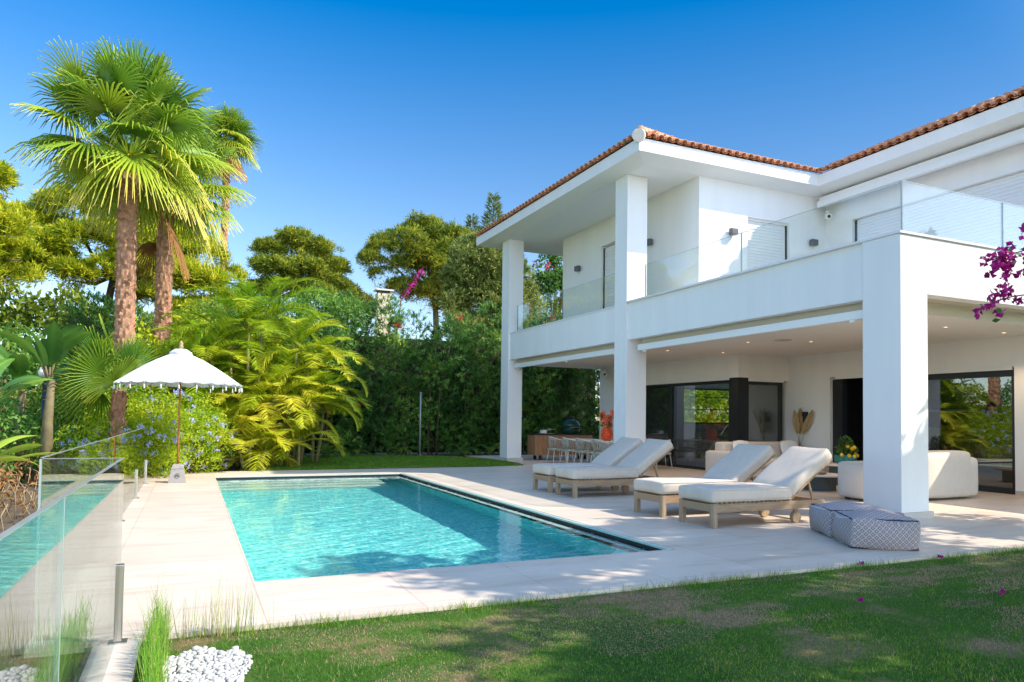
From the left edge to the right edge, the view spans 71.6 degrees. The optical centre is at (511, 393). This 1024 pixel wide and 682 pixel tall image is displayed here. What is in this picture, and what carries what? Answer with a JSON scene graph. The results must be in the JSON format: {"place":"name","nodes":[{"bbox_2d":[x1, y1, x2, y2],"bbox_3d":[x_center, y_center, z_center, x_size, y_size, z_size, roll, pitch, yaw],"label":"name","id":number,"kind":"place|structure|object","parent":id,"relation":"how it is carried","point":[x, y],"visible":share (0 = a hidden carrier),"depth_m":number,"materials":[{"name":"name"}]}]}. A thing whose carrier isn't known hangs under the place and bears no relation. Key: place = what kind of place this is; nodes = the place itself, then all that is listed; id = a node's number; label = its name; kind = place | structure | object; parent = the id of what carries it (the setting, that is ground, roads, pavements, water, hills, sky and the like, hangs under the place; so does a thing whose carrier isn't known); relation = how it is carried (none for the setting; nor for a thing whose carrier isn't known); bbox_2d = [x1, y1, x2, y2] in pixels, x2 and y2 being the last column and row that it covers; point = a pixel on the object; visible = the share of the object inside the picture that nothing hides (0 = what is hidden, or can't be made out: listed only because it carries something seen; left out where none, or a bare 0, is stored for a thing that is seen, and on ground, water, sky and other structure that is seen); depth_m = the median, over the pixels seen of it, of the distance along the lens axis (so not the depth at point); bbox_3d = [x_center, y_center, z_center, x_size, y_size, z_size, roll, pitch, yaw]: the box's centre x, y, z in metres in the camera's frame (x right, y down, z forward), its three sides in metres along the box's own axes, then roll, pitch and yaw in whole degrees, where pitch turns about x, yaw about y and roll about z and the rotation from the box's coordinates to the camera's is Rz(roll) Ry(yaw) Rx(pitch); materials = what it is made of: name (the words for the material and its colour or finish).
{"place":"outdoors","nodes":[
{"label":"outdoors","id":0,"kind":"place"},
{"bbox_2d":[53,376,142,437],"bbox_3d":[-10.212,0.664,18.252,2.589,2.786,2.256,1,-2,6],"label":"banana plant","id":1,"kind":"object","parent":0,"point":[130,389],"visible":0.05,"depth_m":18.10,"materials":[{"name":"green plant"}]},
{"bbox_2d":[0,459,236,681],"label":"planting bed","id":2,"kind":"object","parent":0,"point":[17,567],"visible":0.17,"depth_m":6.96,"materials":[{"name":"soil"}]},
{"bbox_2d":[0,358,53,401],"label":"banana plant","id":3,"kind":"object","parent":2,"relation":"on","point":[30,380],"visible":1,"depth_m":13.64,"materials":[{"name":"green plant"}]},
{"bbox_2d":[0,435,62,465],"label":"banana plant","id":4,"kind":"object","parent":2,"relation":"on","point":[4,456],"visible":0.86,"depth_m":12.12,"materials":[{"name":"green plant"}]},
{"bbox_2d":[0,448,63,531],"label":"dry shrub","id":5,"kind":"object","parent":2,"relation":"on","point":[3,475],"visible":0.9,"depth_m":10.34,"materials":[{"name":"brown plant"}]},
{"bbox_2d":[0,344,67,479],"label":"banana plant","id":6,"kind":"object","parent":2,"relation":"on","point":[20,363],"visible":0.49,"depth_m":16.26,"materials":[{"name":"green plant"}]},
{"bbox_2d":[38,368,46,439],"bbox_3d":[-10.597,0.676,16.050,0.280,2.580,0.276,2,-2,-24],"label":"lamp post","id":7,"kind":"object","parent":2,"relation":"on","point":[42,375],"visible":0.27,"depth_m":16.03,"materials":[{"name":"black metal"}]},
{"bbox_2d":[0,316,91,486],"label":"palm tree","id":8,"kind":"object","parent":2,"relation":"on","point":[53,348],"visible":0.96,"depth_m":14.82,"materials":[{"name":"green plant"}]},
{"bbox_2d":[0,322,122,484],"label":"leafy shrub","id":9,"kind":"object","parent":2,"relation":"on","point":[32,421],"visible":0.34,"depth_m":16.44,"materials":[{"name":"green plant"}]},
{"bbox_2d":[39,313,159,436],"bbox_3d":[-9.313,0.081,15.826,2.023,3.787,2.179,1,-2,6],"label":"young fan palm","id":10,"kind":"object","parent":2,"relation":"on","point":[91,381],"visible":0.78,"depth_m":15.66,"materials":[{"name":"green plant"}]},
{"bbox_2d":[4,34,246,415],"bbox_3d":[-10.011,-3.678,18.734,5.509,11.483,5.038,2,-2,-24],"label":"fan palm","id":11,"kind":"object","parent":2,"relation":"on","point":[134,96],"visible":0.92,"depth_m":18.08,"materials":[{"name":"green plant"}]},
{"bbox_2d":[34,384,244,483],"bbox_3d":[-9.059,0.804,17.356,3.178,2.522,5.969,0,-2,12],"label":"plumbago bush","id":12,"kind":"object","parent":2,"relation":"on","point":[166,433],"visible":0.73,"depth_m":17.42,"materials":[{"name":"green plant"}]},
{"bbox_2d":[0,301,284,458],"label":"leafy shrub","id":13,"kind":"object","parent":2,"relation":"on","point":[166,350],"visible":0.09,"depth_m":21.76,"materials":[{"name":"green plant"}]},
{"bbox_2d":[65,103,254,464],"bbox_3d":[-10.912,-3.583,21.884,5.460,11.488,5.305,2,-2,-24],"label":"fan palm","id":14,"kind":"object","parent":2,"relation":"on","point":[160,254],"visible":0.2,"depth_m":21.81,"materials":[{"name":"green plant"}]},
{"bbox_2d":[137,311,267,468],"bbox_3d":[-8.951,-0.122,20.088,3.741,4.517,3.605,0,-2,9],"label":"feather palm","id":15,"kind":"object","parent":2,"relation":"on","point":[220,352],"visible":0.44,"depth_m":20.08,"materials":[{"name":"plant"}]},
{"bbox_2d":[103,638,140,681],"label":"kerb path","id":16,"kind":"structure","parent":0,"point":[122,665],"depth_m":4.25,"materials":[{"name":"concrete"}]},
{"bbox_2d":[6,448,598,681],"bbox_3d":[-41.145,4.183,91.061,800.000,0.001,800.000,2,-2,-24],"label":"ground","id":17,"kind":"structure","parent":0,"point":[36,669],"depth_m":4.40,"materials":[{"name":"green plant"}]},
{"bbox_2d":[0,158,51,295],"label":"pine tree","id":18,"kind":"object","parent":17,"relation":"on","point":[13,224],"visible":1,"depth_m":24.95,"materials":[{"name":"green plant"}]},
{"bbox_2d":[0,375,62,465],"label":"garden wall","id":19,"kind":"structure","parent":17,"relation":"on","point":[13,426],"depth_m":20.36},
{"bbox_2d":[3,180,251,318],"bbox_3d":[-17.900,-3.715,32.983,11.217,12.551,4.797,2,-2,-24],"label":"pine tree","id":20,"kind":"object","parent":17,"relation":"on","point":[56,239],"visible":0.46,"depth_m":31.88,"materials":[{"name":"green plant"}]},
{"bbox_2d":[0,280,287,361],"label":"leafy shrub","id":21,"kind":"object","parent":17,"relation":"on","point":[28,311],"visible":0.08,"depth_m":27.30,"materials":[{"name":"green plant"}]},
{"bbox_2d":[202,101,264,291],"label":"fan palm","id":22,"kind":"object","parent":17,"relation":"on","point":[236,127],"visible":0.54,"depth_m":37.13,"materials":[{"name":"green plant"}]},
{"bbox_2d":[161,270,331,466],"bbox_3d":[-7.994,-0.807,21.327,4.798,5.993,4.770,2,-2,-24],"label":"feather palm","id":23,"kind":"object","parent":17,"relation":"on","point":[249,308],"visible":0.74,"depth_m":21.13,"materials":[{"name":"plant"}]},
{"bbox_2d":[200,397,311,470],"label":"feather palm","id":24,"kind":"object","parent":17,"relation":"on","point":[261,440],"visible":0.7,"depth_m":19.64,"materials":[{"name":"plant"}]},
{"bbox_2d":[198,355,340,466],"bbox_3d":[-7.064,0.534,20.864,4.099,3.321,3.333,2,-2,-24],"label":"feather palm","id":25,"kind":"object","parent":17,"relation":"on","point":[291,402],"visible":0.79,"depth_m":20.49,"materials":[{"name":"plant"}]},
{"bbox_2d":[235,224,364,313],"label":"pine tree","id":26,"kind":"object","parent":17,"relation":"on","point":[314,258],"visible":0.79,"depth_m":43.52,"materials":[{"name":"green plant"}]},
{"bbox_2d":[225,309,374,463],"bbox_3d":[-6.396,-0.201,21.824,4.769,4.859,4.152,2,-2,-24],"label":"feather palm","id":27,"kind":"object","parent":17,"relation":"on","point":[297,352],"visible":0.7,"depth_m":21.60,"materials":[{"name":"plant"}]},
{"bbox_2d":[255,415,344,465],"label":"feather palm","id":28,"kind":"object","parent":17,"relation":"on","point":[300,432],"visible":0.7,"depth_m":20.75,"materials":[{"name":"plant"}]},
{"bbox_2d":[242,282,370,454],"bbox_3d":[-7.714,-0.999,25.999,5.545,6.743,2.638,2,-2,-37],"label":"leafy shrub","id":29,"kind":"object","parent":17,"relation":"on","point":[341,331],"visible":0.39,"depth_m":26.37,"materials":[{"name":"green plant"}]},
{"bbox_2d":[264,370,370,461],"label":"feather palm","id":30,"kind":"object","parent":17,"relation":"on","point":[334,408],"visible":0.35,"depth_m":22.94,"materials":[{"name":"plant"}]},
{"bbox_2d":[49,285,599,457],"bbox_3d":[-4.936,-1.164,28.181,23.451,7.515,2.914,2,-2,-24],"label":"oleander hedge","id":31,"kind":"object","parent":17,"relation":"on","point":[456,380],"visible":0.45,"depth_m":29.03,"materials":[{"name":"green plant"}]},
{"bbox_2d":[336,443,370,455],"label":"fern","id":32,"kind":"object","parent":17,"relation":"on","point":[355,451],"visible":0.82,"depth_m":26.65,"materials":[{"name":"green plant"}]},
{"bbox_2d":[328,280,391,320],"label":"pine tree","id":33,"kind":"object","parent":17,"relation":"on","point":[367,297],"visible":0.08,"depth_m":51.78,"materials":[{"name":"green plant"}]},
{"bbox_2d":[373,288,393,336],"bbox_3d":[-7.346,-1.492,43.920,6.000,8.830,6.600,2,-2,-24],"label":"chimney","id":34,"kind":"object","parent":17,"relation":"on","point":[385,292],"depth_m":40.84,"materials":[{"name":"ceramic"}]},
{"bbox_2d":[387,446,416,454],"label":"fern","id":35,"kind":"object","parent":17,"relation":"on","point":[402,450],"visible":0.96,"depth_m":27.51,"materials":[{"name":"green plant"}]},
{"bbox_2d":[397,268,424,332],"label":"climbing bougainvillea","id":36,"kind":"object","parent":17,"relation":"on","point":[412,283],"visible":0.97,"depth_m":42.90,"materials":[{"name":"pink plant"}]},
{"bbox_2d":[355,208,473,333],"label":"stone pine","id":37,"kind":"object","parent":17,"relation":"on","point":[428,251],"visible":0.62,"depth_m":45.76,"materials":[{"name":"green plant"}]},
{"bbox_2d":[419,392,421,454],"bbox_3d":[-3.643,1.189,28.174,0.160,2.520,0.160,2,-2,-24],"label":"metal pole","id":38,"kind":"object","parent":17,"relation":"on","point":[420,425],"visible":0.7,"depth_m":28.14,"materials":[{"name":"metal"}]},
{"bbox_2d":[442,443,481,456],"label":"fern","id":39,"kind":"object","parent":17,"relation":"on","point":[463,452],"visible":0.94,"depth_m":28.29,"materials":[{"name":"green plant"}]},
{"bbox_2d":[463,191,504,232],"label":"slim conifer","id":40,"kind":"object","parent":17,"relation":"on","point":[495,203],"visible":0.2,"depth_m":56.22,"materials":[{"name":"green plant"}]},
{"bbox_2d":[477,443,499,455],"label":"fern","id":41,"kind":"object","parent":17,"relation":"on","point":[490,450],"visible":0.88,"depth_m":28.56,"materials":[{"name":"green plant"}]},
{"bbox_2d":[433,228,547,343],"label":"juniper tree","id":42,"kind":"object","parent":17,"relation":"on","point":[481,281],"visible":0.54,"depth_m":35.87,"materials":[{"name":"green plant"}]},
{"bbox_2d":[529,254,562,326],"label":"flowering tree","id":43,"kind":"object","parent":17,"relation":"on","point":[551,280],"visible":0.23,"depth_m":39.19,"materials":[{"name":"green plant"}]},
{"bbox_2d":[595,399,688,436],"bbox_3d":[6.250,1.411,35.292,6.192,3.197,2.575,2,-2,-24],"label":"leafy shrub","id":44,"kind":"object","parent":17,"relation":"on","point":[685,418],"visible":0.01,"depth_m":35.58,"materials":[{"name":"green plant"}]},
{"bbox_2d":[684,389,728,422],"bbox_3d":[11.252,0.575,39.031,10.535,5.418,3.103,2,-2,-24],"label":"leafy shrub","id":45,"kind":"object","parent":17,"relation":"on","point":[698,401],"visible":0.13,"depth_m":38.05,"materials":[{"name":"green plant"}]},
{"bbox_2d":[239,454,521,470],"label":"lawn","id":46,"kind":"structure","parent":0,"point":[241,469],"depth_m":22.02,"materials":[{"name":"plant"}]},
{"bbox_2d":[308,443,343,456],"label":"fern","id":47,"kind":"object","parent":46,"relation":"on","point":[324,451],"visible":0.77,"depth_m":25.43,"materials":[{"name":"green plant"}]},
{"bbox_2d":[0,0,1023,420],"label":"sky","id":48,"kind":"structure","parent":0,"point":[366,114],"materials":[{"name":"blue"}]},
{"bbox_2d":[24,454,1023,658],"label":"paving","id":49,"kind":"structure","parent":0,"point":[174,533],"depth_m":7.95,"materials":[{"name":"stone"}]},
{"bbox_2d":[0,427,147,681],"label":"glass fence","id":50,"kind":"object","parent":49,"relation":"on","point":[104,481],"visible":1,"depth_m":3.54,"materials":[{"name":"glass"}]},
{"bbox_2d":[168,464,185,482],"bbox_3d":[-7.360,1.745,15.615,0.366,0.400,0.366,2,-2,-24],"label":"stone block","id":51,"kind":"object","parent":49,"relation":"on","point":[177,474],"depth_m":15.48,"materials":[{"name":"white stone"}]},
{"bbox_2d":[112,341,242,463],"bbox_3d":[-7.339,0.185,15.669,2.612,2.719,2.612,2,-2,-24],"label":"parasol","id":52,"kind":"object","parent":51,"relation":"on","point":[180,367],"visible":1,"depth_m":15.16,"materials":[{"name":"fabric"}]},
{"bbox_2d":[214,473,673,581],"bbox_3d":[-2.646,2.582,12.648,4.700,1.346,11.880,2,-2,-24],"label":"pool basin","id":53,"kind":"object","parent":49,"relation":"in","point":[630,541],"visible":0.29,"depth_m":11.38,"materials":[{"name":"tile"}]},
{"bbox_2d":[217,476,646,581],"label":"pool water","id":54,"kind":"structure","parent":53,"relation":"in","point":[290,528],"depth_m":9.84,"materials":[{"name":"teal liquid"}]},
{"bbox_2d":[546,436,566,462],"bbox_3d":[1.522,1.907,24.284,0.563,0.914,0.645,2,-2,-24],"label":"dining chair","id":55,"kind":"object","parent":49,"relation":"on","point":[551,446],"visible":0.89,"depth_m":24.08,"materials":[{"name":"metal"}]},
{"bbox_2d":[526,433,593,459],"bbox_3d":[1.798,1.964,26.470,2.480,0.954,0.740,2,-2,-24],"label":"outdoor kitchen","id":56,"kind":"object","parent":49,"relation":"on","point":[537,443],"visible":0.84,"depth_m":26.02,"materials":[{"name":"brown wood"}]},
{"bbox_2d":[540,429,555,433],"bbox_3d":[1.289,1.384,26.250,0.580,0.174,0.352,2,-2,-24],"label":"serving tray","id":57,"kind":"object","parent":56,"relation":"on","point":[543,431],"visible":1,"depth_m":26.07,"materials":[{"name":"metal"}]},
{"bbox_2d":[561,417,579,433],"bbox_3d":[2.234,1.176,26.626,0.716,0.640,0.812,2,-2,-24],"label":"ceramic grill","id":58,"kind":"object","parent":56,"relation":"on","point":[570,425],"visible":1,"depth_m":26.41,"materials":[{"name":"green ceramic"}]},
{"bbox_2d":[560,437,580,462],"bbox_3d":[1.921,1.882,23.399,0.563,0.914,0.645,2,-2,-26],"label":"dining chair","id":59,"kind":"object","parent":49,"relation":"on","point":[566,448],"visible":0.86,"depth_m":23.21,"materials":[{"name":"metal"}]},
{"bbox_2d":[574,438,594,462],"bbox_3d":[2.299,1.858,22.562,0.563,0.914,0.645,2,-2,-23],"label":"dining chair","id":60,"kind":"object","parent":49,"relation":"on","point":[582,448],"visible":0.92,"depth_m":22.35,"materials":[{"name":"metal"}]},
{"bbox_2d":[533,437,642,492],"bbox_3d":[1.652,1.495,15.221,2.362,1.110,0.830,2,-2,-24],"label":"sun lounger","id":61,"kind":"object","parent":49,"relation":"on","point":[617,451],"visible":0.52,"depth_m":15.08,"materials":[{"name":"fabric"}]},
{"bbox_2d":[565,438,613,461],"bbox_3d":[3.021,1.941,23.368,1.000,0.820,3.800,2,-2,-24],"label":"dining table","id":62,"kind":"object","parent":49,"relation":"on","point":[590,440],"visible":0.3,"depth_m":24.74,"materials":[{"name":"metal"}]},
{"bbox_2d":[599,410,613,440],"bbox_3d":[3.118,0.993,22.878,0.702,1.041,1.018,0,-2,9],"label":"flower vase","id":63,"kind":"object","parent":62,"relation":"on","point":[606,433],"visible":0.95,"depth_m":22.77,"materials":[{"name":"orange ceramic"}]},
{"bbox_2d":[590,439,609,462],"bbox_3d":[2.721,1.834,21.699,0.563,0.914,0.645,2,-2,-25],"label":"dining chair","id":64,"kind":"object","parent":49,"relation":"on","point":[595,449],"visible":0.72,"depth_m":21.51,"materials":[{"name":"metal"}]},
{"bbox_2d":[555,439,673,497],"bbox_3d":[2.074,1.468,14.293,2.362,1.110,0.830,2,-2,-24],"label":"sun lounger","id":65,"kind":"object","parent":49,"relation":"on","point":[640,460],"visible":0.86,"depth_m":14.01,"materials":[{"name":"fabric"}]},
{"bbox_2d":[656,439,672,468],"bbox_3d":[4.682,1.877,22.196,0.563,0.914,0.645,1,-2,-10],"label":"dining chair","id":66,"kind":"object","parent":49,"relation":"on","point":[665,458],"visible":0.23,"depth_m":22.00,"materials":[{"name":"metal"}]},
{"bbox_2d":[634,443,774,517],"bbox_3d":[3.205,1.396,11.778,2.362,1.110,0.830,2,-2,-24],"label":"sun lounger","id":67,"kind":"object","parent":49,"relation":"on","point":[739,462],"visible":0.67,"depth_m":11.63,"materials":[{"name":"fabric"}]},
{"bbox_2d":[474,85,1023,518],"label":"villa","id":68,"kind":"object","parent":49,"relation":"on","point":[877,288],"visible":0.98,"depth_m":18.49,"materials":[{"name":"paint"}]},
{"bbox_2d":[574,265,579,271],"bbox_3d":[2.236,-4.256,24.157,0.170,0.170,0.220,2,-2,-24],"label":"wall lamp","id":69,"kind":"object","parent":68,"relation":"attached to","point":[577,268],"visible":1,"depth_m":24.06,"materials":[{"name":"grey metal"}]},
{"bbox_2d":[647,238,652,245],"bbox_3d":[3.942,-4.345,20.375,0.170,0.170,0.220,2,-2,-24],"label":"wall lamp","id":70,"kind":"object","parent":68,"relation":"attached to","point":[649,241],"visible":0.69,"depth_m":20.27,"materials":[{"name":"grey metal"}]},
{"bbox_2d":[646,384,676,465],"bbox_3d":[4.706,1.065,24.604,0.100,2.700,3.060,2,-2,-24],"label":"sliding door","id":71,"kind":"structure","parent":68,"relation":"in","point":[664,385],"depth_m":23.24,"materials":[{"name":"black metal"}]},
{"bbox_2d":[668,380,728,469],"bbox_3d":[5.784,0.988,21.948,0.100,2.700,2.950,2,-2,-24],"label":"sliding door","id":72,"kind":"structure","parent":68,"relation":"in","point":[671,386],"depth_m":23.13,"materials":[{"name":"black metal"}]},
{"bbox_2d":[684,388,728,423],"bbox_3d":[8.157,0.517,29.107,3.000,1.440,0.120,2,-2,-24],"label":"back window","id":73,"kind":"structure","parent":68,"relation":"in","point":[684,388],"depth_m":28.95,"materials":[{"name":"glass"}]},
{"bbox_2d":[729,228,737,235],"bbox_3d":[5.877,-4.302,18.866,0.220,0.170,0.170,2,-2,-24],"label":"wall lamp","id":74,"kind":"object","parent":68,"relation":"attached to","point":[733,231],"visible":0.94,"depth_m":18.80,"materials":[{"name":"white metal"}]},
{"bbox_2d":[748,381,781,441],"bbox_3d":[7.355,0.988,20.775,1.380,2.660,0.100,2,-2,-24],"label":"window","id":75,"kind":"structure","parent":68,"relation":"in","point":[779,385],"depth_m":20.99,"materials":[{"name":"black metal"}]},
{"bbox_2d":[774,339,791,341],"bbox_3d":[6.356,-1.252,16.657,0.400,0.016,0.400,2,-2,-24],"label":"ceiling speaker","id":76,"kind":"object","parent":68,"relation":"attached to","point":[781,340],"visible":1,"depth_m":16.60},
{"bbox_2d":[798,405,809,421],"bbox_3d":[8.384,0.609,20.438,0.099,0.540,0.420,2,-2,-24],"label":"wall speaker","id":77,"kind":"object","parent":68,"relation":"attached to","point":[804,415],"depth_m":20.36,"materials":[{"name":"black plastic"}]},
{"bbox_2d":[809,239,817,245],"bbox_3d":[8.512,-4.266,20.054,0.220,0.170,0.170,2,-2,-24],"label":"wall lamp","id":78,"kind":"object","parent":68,"relation":"attached to","point":[813,242],"visible":1,"depth_m":19.98,"materials":[{"name":"grey metal"}]},
{"bbox_2d":[824,211,831,218],"bbox_3d":[8.922,-5.038,20.055,0.169,0.265,0.227,1,-2,5],"label":"security camera","id":79,"kind":"object","parent":68,"relation":"attached to","point":[828,215],"visible":1,"depth_m":19.98,"materials":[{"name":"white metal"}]},
{"bbox_2d":[928,370,1014,494],"bbox_3d":[10.389,0.867,16.556,0.100,2.690,2.730,2,-2,-24],"label":"sliding door","id":80,"kind":"structure","parent":68,"relation":"in","point":[1009,373],"depth_m":15.69,"materials":[{"name":"black metal"}]},
{"bbox_2d":[679,446,831,528],"bbox_3d":[3.695,1.366,10.722,2.362,1.110,0.830,2,-2,-24],"label":"sun lounger","id":81,"kind":"object","parent":49,"relation":"on","point":[786,477],"visible":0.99,"depth_m":10.51,"materials":[{"name":"white fabric"}]},
{"bbox_2d":[705,442,824,477],"bbox_3d":[6.923,1.773,19.346,3.120,0.901,1.473,2,-2,-24],"label":"back sofa","id":82,"kind":"object","parent":49,"relation":"on","point":[718,453],"visible":0.16,"depth_m":19.22,"materials":[{"name":"beige fabric"}]},
{"bbox_2d":[732,440,748,447],"bbox_3d":[6.235,1.490,19.234,0.639,0.456,0.225,2,-2,-27],"label":"fringed pillow","id":83,"kind":"object","parent":82,"relation":"on","point":[734,443],"visible":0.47,"depth_m":19.20,"materials":[{"name":"white fabric"}]},
{"bbox_2d":[780,440,798,453],"bbox_3d":[7.812,1.535,19.945,0.639,0.456,0.225,1,-2,-20],"label":"fringed pillow","id":84,"kind":"object","parent":82,"relation":"on","point":[785,444],"visible":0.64,"depth_m":19.88,"materials":[{"name":"white fabric"}]},
{"bbox_2d":[792,408,812,446],"bbox_3d":[8.375,1.355,20.322,0.350,1.919,0.637,3,-3,-43],"label":"dried leaf vase","id":85,"kind":"object","parent":49,"relation":"on","point":[799,425],"visible":0.56,"depth_m":20.40,"materials":[{"name":"plant"}]},
{"bbox_2d":[804,473,837,491],"bbox_3d":[6.833,1.957,15.759,1.060,0.359,1.060,2,-2,-24],"label":"coffee table","id":86,"kind":"object","parent":49,"relation":"on","point":[826,482],"visible":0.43,"depth_m":15.46,"materials":[{"name":"stone"}]},
{"bbox_2d":[817,471,826,474],"bbox_3d":[6.720,1.741,15.659,0.440,0.060,0.440,2,-2,-24],"label":"bowl","id":87,"kind":"object","parent":86,"relation":"on","point":[822,472],"visible":0.4,"depth_m":15.50,"materials":[{"name":"brown wood"}]},
{"bbox_2d":[826,463,837,484],"bbox_3d":[8.054,1.953,17.188,1.120,0.499,1.120,2,-2,-24],"label":"coffee table","id":88,"kind":"object","parent":49,"relation":"on","point":[833,467],"visible":0.12,"depth_m":17.02,"materials":[{"name":"stone"}]},
{"bbox_2d":[834,435,858,462],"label":"lemon plant","id":89,"kind":"object","parent":88,"relation":"on","point":[840,456],"visible":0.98,"depth_m":17.24,"materials":[{"name":"green plant"}]},
{"bbox_2d":[809,501,885,537],"bbox_3d":[4.573,1.726,9.620,0.929,0.504,0.890,1,-2,4],"label":"pouf","id":90,"kind":"object","parent":49,"relation":"on","point":[821,516],"visible":0.53,"depth_m":9.45,"materials":[{"name":"grey fabric"}]},
{"bbox_2d":[832,508,920,550],"bbox_3d":[4.487,1.678,8.773,0.917,0.505,0.914,0,-2,10],"label":"pouf","id":91,"kind":"object","parent":49,"relation":"on","point":[875,528],"visible":0.98,"depth_m":8.40,"materials":[{"name":"grey fabric"}]},
{"bbox_2d":[838,450,977,498],"bbox_3d":[7.978,1.613,14.258,3.022,0.974,1.032,2,-2,-24],"label":"front sofa","id":92,"kind":"object","parent":49,"relation":"on","point":[953,473],"visible":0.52,"depth_m":13.95,"materials":[{"name":"beige fabric"}]},
{"bbox_2d":[134,550,1023,681],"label":"lawn","id":93,"kind":"structure","parent":0,"point":[417,636],"depth_m":5.01,"materials":[{"name":"plant"}]},
{"bbox_2d":[126,573,177,681],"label":"rush tuft","id":94,"kind":"object","parent":93,"relation":"on","point":[154,658],"visible":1,"depth_m":4.14,"materials":[{"name":"green plant"}]},
{"bbox_2d":[142,589,219,642],"bbox_3d":[-2.244,1.510,4.864,0.526,0.340,0.102,2,-2,-36],"label":"rush tuft","id":95,"kind":"object","parent":93,"relation":"on","point":[190,625],"visible":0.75,"depth_m":4.88,"materials":[{"name":"green plant"}]},
{"bbox_2d":[160,645,252,681],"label":"gravel","id":96,"kind":"structure","parent":93,"relation":"on","point":[222,666],"depth_m":4.29,"materials":[{"name":"white gravel"}]},
{"bbox_2d":[152,569,273,642],"bbox_3d":[-2.054,1.436,4.936,0.812,0.498,0.291,2,-2,-24],"label":"rush tuft","id":97,"kind":"object","parent":93,"relation":"on","point":[237,627],"visible":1,"depth_m":4.92,"materials":[{"name":"green plant"}]},
{"bbox_2d":[972,223,1023,321],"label":"bougainvillea","id":98,"kind":"object","parent":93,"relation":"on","point":[1001,262],"visible":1,"depth_m":5.10,"materials":[{"name":"purple plant"}]},
{"bbox_2d":[970,444,1012,487],"bbox_3d":[12.236,1.752,17.051,1.200,0.996,2.700,2,-2,-24],"label":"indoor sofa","id":99,"kind":"object","parent":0,"point":[994,464],"visible":0.49,"depth_m":17.19,"materials":[{"name":"grey fabric"}]}
]}

